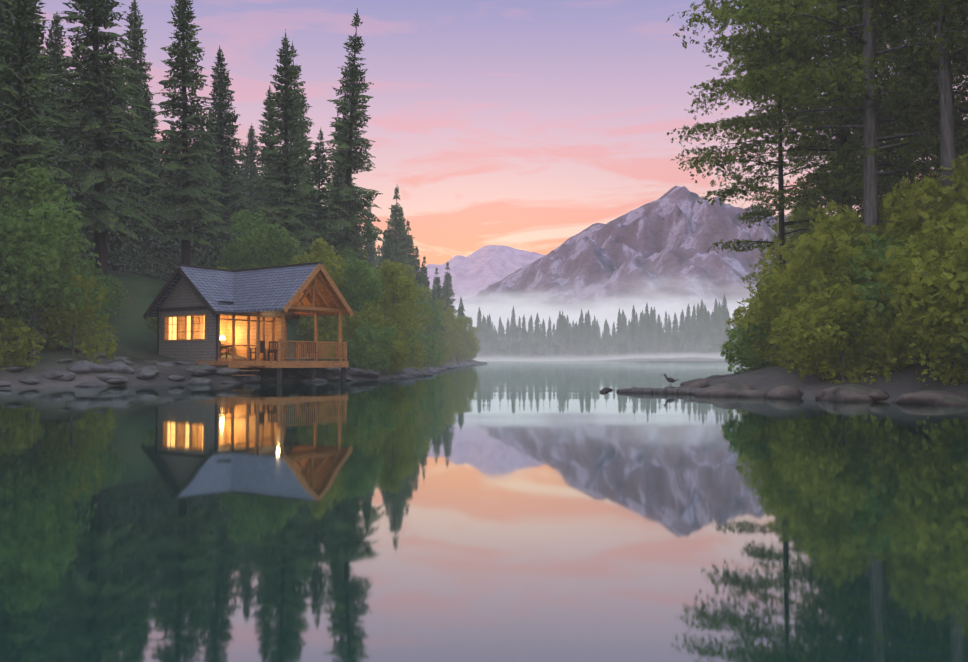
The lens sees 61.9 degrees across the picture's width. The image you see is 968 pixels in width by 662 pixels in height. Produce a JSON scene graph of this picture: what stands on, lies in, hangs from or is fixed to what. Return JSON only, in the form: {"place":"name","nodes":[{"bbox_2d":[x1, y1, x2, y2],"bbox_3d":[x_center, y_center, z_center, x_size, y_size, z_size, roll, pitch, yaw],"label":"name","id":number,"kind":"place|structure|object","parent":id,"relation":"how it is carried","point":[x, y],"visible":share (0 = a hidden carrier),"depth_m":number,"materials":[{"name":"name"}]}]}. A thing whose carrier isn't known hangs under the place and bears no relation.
{"place":"outdoors","nodes":[
{"label":"outdoors","id":0,"kind":"place"},
{"bbox_2d":[418,245,544,301],"bbox_3d":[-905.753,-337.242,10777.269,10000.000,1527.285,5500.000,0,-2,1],"label":"mountain","id":1,"kind":"structure","parent":0,"point":[497,263],"depth_m":9951.16,"materials":[{"name":"stone"}]},
{"bbox_2d":[0,361,967,661],"bbox_3d":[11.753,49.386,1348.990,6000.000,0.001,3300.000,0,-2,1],"label":"lake water","id":2,"kind":"structure","parent":0,"point":[528,511],"depth_m":5.45,"materials":[{"name":"teal liquid"}]},
{"bbox_2d":[616,382,700,393],"bbox_3d":[6.144,1.904,26.243,4.014,0.471,0.234,-2,-3,37],"label":"drift log","id":3,"kind":"object","parent":2,"relation":"in","point":[660,390],"visible":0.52,"depth_m":26.40,"materials":[{"name":"grey wood"}]},
{"bbox_2d":[664,374,678,385],"bbox_3d":[6.728,1.811,29.247,0.651,0.530,0.180,0,-2,11],"label":"wading bird","id":4,"kind":"object","parent":3,"relation":"on","point":[669,379],"visible":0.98,"depth_m":29.18},
{"bbox_2d":[0,269,967,401],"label":"bank","id":5,"kind":"structure","parent":0,"point":[136,342],"depth_m":35.87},
{"bbox_2d":[0,258,453,376],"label":"bushes","id":6,"kind":"object","parent":5,"relation":"on","point":[374,344],"visible":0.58,"depth_m":42.74,"materials":[{"name":"green plant"}]},
{"bbox_2d":[0,0,464,356],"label":"conifer trees","id":7,"kind":"object","parent":5,"relation":"on","point":[89,142],"visible":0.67,"depth_m":51.92,"materials":[{"name":"green plant"}]},
{"bbox_2d":[0,162,481,361],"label":"bushes","id":8,"kind":"object","parent":5,"relation":"on","point":[396,294],"visible":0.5,"depth_m":50.39,"materials":[{"name":"green plant"}]},
{"bbox_2d":[0,338,487,386],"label":"rocks","id":9,"kind":"object","parent":5,"relation":"on","point":[119,364],"visible":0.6,"depth_m":37.58,"materials":[{"name":"grey stone"}]},
{"bbox_2d":[143,262,353,382],"bbox_3d":[-12.436,0.201,42.423,9.721,7.130,5.858,-1,-2,34],"label":"cabin","id":10,"kind":"object","parent":5,"relation":"on","point":[198,312],"visible":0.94,"depth_m":41.41,"materials":[{"name":"brown wood"}]},
{"bbox_2d":[249,341,264,360],"bbox_3d":[-11.409,1.002,40.610,0.580,1.000,0.600,-1,-2,14],"label":"porch chair","id":11,"kind":"object","parent":10,"relation":"on","point":[262,346],"visible":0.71,"depth_m":40.62,"materials":[{"name":"brown wood"}]},
{"bbox_2d":[265,341,277,360],"bbox_3d":[-10.947,1.039,41.635,0.600,1.000,0.580,1,-3,-35],"label":"porch chair","id":12,"kind":"object","parent":10,"relation":"on","point":[271,345],"visible":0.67,"depth_m":41.41,"materials":[{"name":"brown wood"}]},
{"bbox_2d":[267,350,286,360],"bbox_3d":[-10.429,1.227,40.600,0.700,0.550,0.700,-1,-2,24],"label":"porch table","id":13,"kind":"object","parent":10,"relation":"on","point":[276,354],"visible":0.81,"depth_m":40.44,"materials":[{"name":"brown wood"}]},
{"bbox_2d":[305,342,318,360],"bbox_3d":[-8.886,1.045,41.802,0.600,1.000,0.580,0,-2,4],"label":"porch chair","id":14,"kind":"object","parent":10,"relation":"on","point":[314,351],"visible":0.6,"depth_m":41.54,"materials":[{"name":"brown wood"}]},
{"bbox_2d":[599,374,967,405],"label":"shoreline rocks","id":15,"kind":"object","parent":5,"relation":"on","point":[852,392],"visible":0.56,"depth_m":22.00,"materials":[{"name":"grey stone"}]},
{"bbox_2d":[666,0,967,267],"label":"pine trees","id":16,"kind":"object","parent":5,"relation":"on","point":[910,117],"visible":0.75,"depth_m":31.20,"materials":[{"name":"green plant"}]},
{"bbox_2d":[720,150,967,385],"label":"bushes","id":17,"kind":"object","parent":5,"relation":"on","point":[825,322],"visible":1,"depth_m":24.35,"materials":[{"name":"green plant"}]},
{"bbox_2d":[741,178,967,316],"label":"bushes","id":18,"kind":"object","parent":5,"relation":"on","point":[803,215],"depth_m":44.83,"materials":[{"name":"green plant"}]},
{"bbox_2d":[34,0,967,266],"label":"sky","id":19,"kind":"structure","parent":0,"point":[527,125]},
{"bbox_2d":[380,230,791,306],"bbox_3d":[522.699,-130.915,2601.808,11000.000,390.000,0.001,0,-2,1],"label":"valley mist","id":20,"kind":"structure","parent":0,"point":[619,293],"depth_m":2602.12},
{"bbox_2d":[473,351,735,360],"bbox_3d":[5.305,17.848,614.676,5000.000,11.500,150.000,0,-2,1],"label":"mist","id":21,"kind":"structure","parent":0,"point":[649,356],"depth_m":610.97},
{"bbox_2d":[474,332,736,360],"bbox_3d":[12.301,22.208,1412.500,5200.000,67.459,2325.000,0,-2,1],"label":"shore terrain","id":22,"kind":"structure","parent":0,"point":[622,351],"depth_m":676.74,"materials":[{"name":"grey"}]},
{"bbox_2d":[427,274,753,338],"bbox_3d":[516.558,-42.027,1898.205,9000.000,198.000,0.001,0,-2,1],"label":"fog bank","id":23,"kind":"structure","parent":22,"relation":"on","point":[496,308],"depth_m":1900.84,"materials":[{"name":"white"}]},
{"bbox_2d":[466,295,752,359],"bbox_3d":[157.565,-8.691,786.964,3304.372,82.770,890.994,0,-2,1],"label":"shore spruce forest","id":24,"kind":"object","parent":22,"relation":"on","point":[581,336],"visible":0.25,"depth_m":707.44,"materials":[{"name":"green plant"}]},
{"bbox_2d":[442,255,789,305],"bbox_3d":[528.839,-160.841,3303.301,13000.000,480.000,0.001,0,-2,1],"label":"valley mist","id":25,"kind":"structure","parent":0,"point":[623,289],"depth_m":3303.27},
{"bbox_2d":[453,186,790,305],"bbox_3d":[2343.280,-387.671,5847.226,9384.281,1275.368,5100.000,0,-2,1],"label":"mountain","id":26,"kind":"structure","parent":0,"point":[670,232],"depth_m":4889.73,"materials":[{"name":"grey stone"}]}
]}

